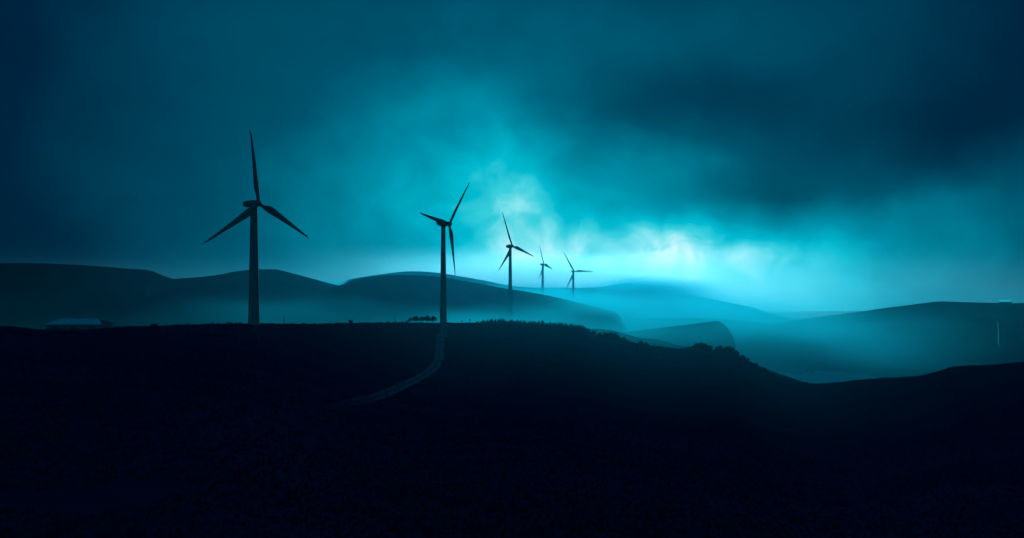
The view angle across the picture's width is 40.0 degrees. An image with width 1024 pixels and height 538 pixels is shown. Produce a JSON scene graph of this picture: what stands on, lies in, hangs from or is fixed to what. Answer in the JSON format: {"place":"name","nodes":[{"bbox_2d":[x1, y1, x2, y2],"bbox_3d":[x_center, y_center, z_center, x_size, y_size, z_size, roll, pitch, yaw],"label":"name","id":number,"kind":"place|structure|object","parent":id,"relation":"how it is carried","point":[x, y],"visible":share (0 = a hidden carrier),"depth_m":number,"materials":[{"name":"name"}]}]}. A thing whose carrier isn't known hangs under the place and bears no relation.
{"place":"outdoors","nodes":[
{"label":"outdoors","id":0,"kind":"place"},
{"bbox_2d":[0,263,172,328],"bbox_3d":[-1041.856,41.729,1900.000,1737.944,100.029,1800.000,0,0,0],"label":"hill","id":1,"kind":"structure","parent":0,"point":[36,295],"depth_m":1542.24,"materials":[{"name":"teal"}]},
{"bbox_2d":[136,269,338,325],"bbox_3d":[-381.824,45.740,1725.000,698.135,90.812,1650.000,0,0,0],"label":"hill","id":2,"kind":"structure","parent":0,"point":[288,296],"depth_m":1443.07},
{"bbox_2d":[319,334,444,410],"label":"path","id":3,"kind":"structure","parent":0,"point":[431,368],"depth_m":463.40,"materials":[{"name":"black soil"}]},
{"bbox_2d":[317,275,629,331],"bbox_3d":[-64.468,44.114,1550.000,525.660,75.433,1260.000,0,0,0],"label":"hill","id":4,"kind":"structure","parent":0,"point":[389,298],"depth_m":1301.08,"materials":[{"name":"teal"}]},
{"bbox_2d":[499,212,533,313],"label":"wind turbine","id":5,"kind":"object","parent":4,"relation":"on","point":[510,246],"visible":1,"depth_m":1184.83,"materials":[{"name":"paint"}]},
{"bbox_2d":[539,248,551,294],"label":"wind turbine","id":6,"kind":"object","parent":4,"relation":"on","point":[542,280],"visible":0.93,"depth_m":2109.68,"materials":[{"name":"paint"}]},
{"bbox_2d":[564,253,592,301],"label":"wind turbine","id":7,"kind":"object","parent":4,"relation":"on","point":[572,276],"visible":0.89,"depth_m":1918.98,"materials":[{"name":"paint"}]},
{"bbox_2d":[0,322,1023,537],"bbox_3d":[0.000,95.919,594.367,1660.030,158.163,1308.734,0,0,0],"label":"ground","id":8,"kind":"structure","parent":0,"point":[129,493],"depth_m":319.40,"materials":[{"name":"black plant"}]},
{"bbox_2d":[45,318,113,329],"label":"farm shed","id":9,"kind":"structure","parent":8,"relation":"on","point":[74,323],"depth_m":901.04,"materials":[{"name":"green metal"}]},
{"bbox_2d":[204,131,307,324],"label":"wind turbine","id":10,"kind":"object","parent":8,"relation":"on","point":[251,211],"visible":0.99,"depth_m":569.41,"materials":[{"name":"paint"}]},
{"bbox_2d":[412,316,419,321],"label":"broadleaf tree","id":11,"kind":"object","parent":8,"relation":"on","point":[414,318],"visible":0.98,"depth_m":797.11,"materials":[{"name":"green plant"}]},
{"bbox_2d":[424,315,431,322],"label":"broadleaf tree","id":12,"kind":"object","parent":8,"relation":"on","point":[427,319],"visible":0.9,"depth_m":815.75,"materials":[{"name":"green plant"}]},
{"bbox_2d":[420,182,469,336],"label":"wind turbine","id":13,"kind":"object","parent":8,"relation":"on","point":[442,223],"visible":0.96,"depth_m":752.41,"materials":[{"name":"paint"}]},
{"bbox_2d":[695,342,704,349],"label":"broadleaf tree","id":14,"kind":"object","parent":8,"relation":"on","point":[699,345],"visible":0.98,"depth_m":811.91,"materials":[{"name":"green plant"}]},
{"bbox_2d":[701,344,707,349],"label":"broadleaf tree","id":15,"kind":"object","parent":8,"relation":"on","point":[703,346],"visible":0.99,"depth_m":810.93,"materials":[{"name":"green plant"}]},
{"bbox_2d":[0,0,1023,310],"label":"sky","id":16,"kind":"structure","parent":0,"point":[764,155],"materials":[{"name":"teal"}]},
{"bbox_2d":[340,271,818,323],"bbox_3d":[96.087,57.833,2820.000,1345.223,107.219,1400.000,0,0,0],"label":"hill","id":17,"kind":"structure","parent":0,"point":[628,300],"depth_m":2481.75,"materials":[{"name":"teal"}]},
{"bbox_2d":[621,321,735,351],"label":"hill","id":18,"kind":"structure","parent":0,"point":[713,334],"depth_m":1212.13,"materials":[{"name":"teal"}]},
{"bbox_2d":[587,329,804,382],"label":"hill","id":19,"kind":"structure","parent":0,"point":[652,342],"depth_m":1011.75,"materials":[{"name":"plant"}]},
{"bbox_2d":[622,318,885,374],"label":"hill","id":20,"kind":"structure","parent":0,"point":[779,348],"depth_m":1603.72,"materials":[{"name":"teal"}]},
{"bbox_2d":[765,311,859,316],"bbox_3d":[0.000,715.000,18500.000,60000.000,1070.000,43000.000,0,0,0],"label":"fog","id":21,"kind":"structure","parent":0,"point":[824,313],"depth_m":8357.44,"materials":[{"name":"teal"}]},
{"bbox_2d":[779,371,877,383],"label":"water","id":22,"kind":"structure","parent":0,"point":[817,377],"depth_m":1387.10,"materials":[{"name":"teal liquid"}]},
{"bbox_2d":[849,367,948,377],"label":"hill","id":23,"kind":"structure","parent":0,"point":[892,372],"depth_m":1473.61,"materials":[{"name":"teal"}]},
{"bbox_2d":[775,317,1023,367],"bbox_3d":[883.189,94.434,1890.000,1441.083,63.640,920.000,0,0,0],"label":"hill","id":24,"kind":"structure","parent":0,"point":[905,342],"depth_m":1685.54,"materials":[{"name":"teal"}]},
{"bbox_2d":[788,301,1023,321],"bbox_3d":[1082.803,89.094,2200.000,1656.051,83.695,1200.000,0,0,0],"label":"hill","id":25,"kind":"structure","parent":0,"point":[1014,311],"depth_m":2012.57,"materials":[{"name":"teal"}]},
{"bbox_2d":[999,300,1011,304],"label":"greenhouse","id":26,"kind":"object","parent":25,"relation":"on","point":[1004,302],"visible":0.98,"depth_m":2060.00,"materials":[{"name":"teal glass"}]}
]}

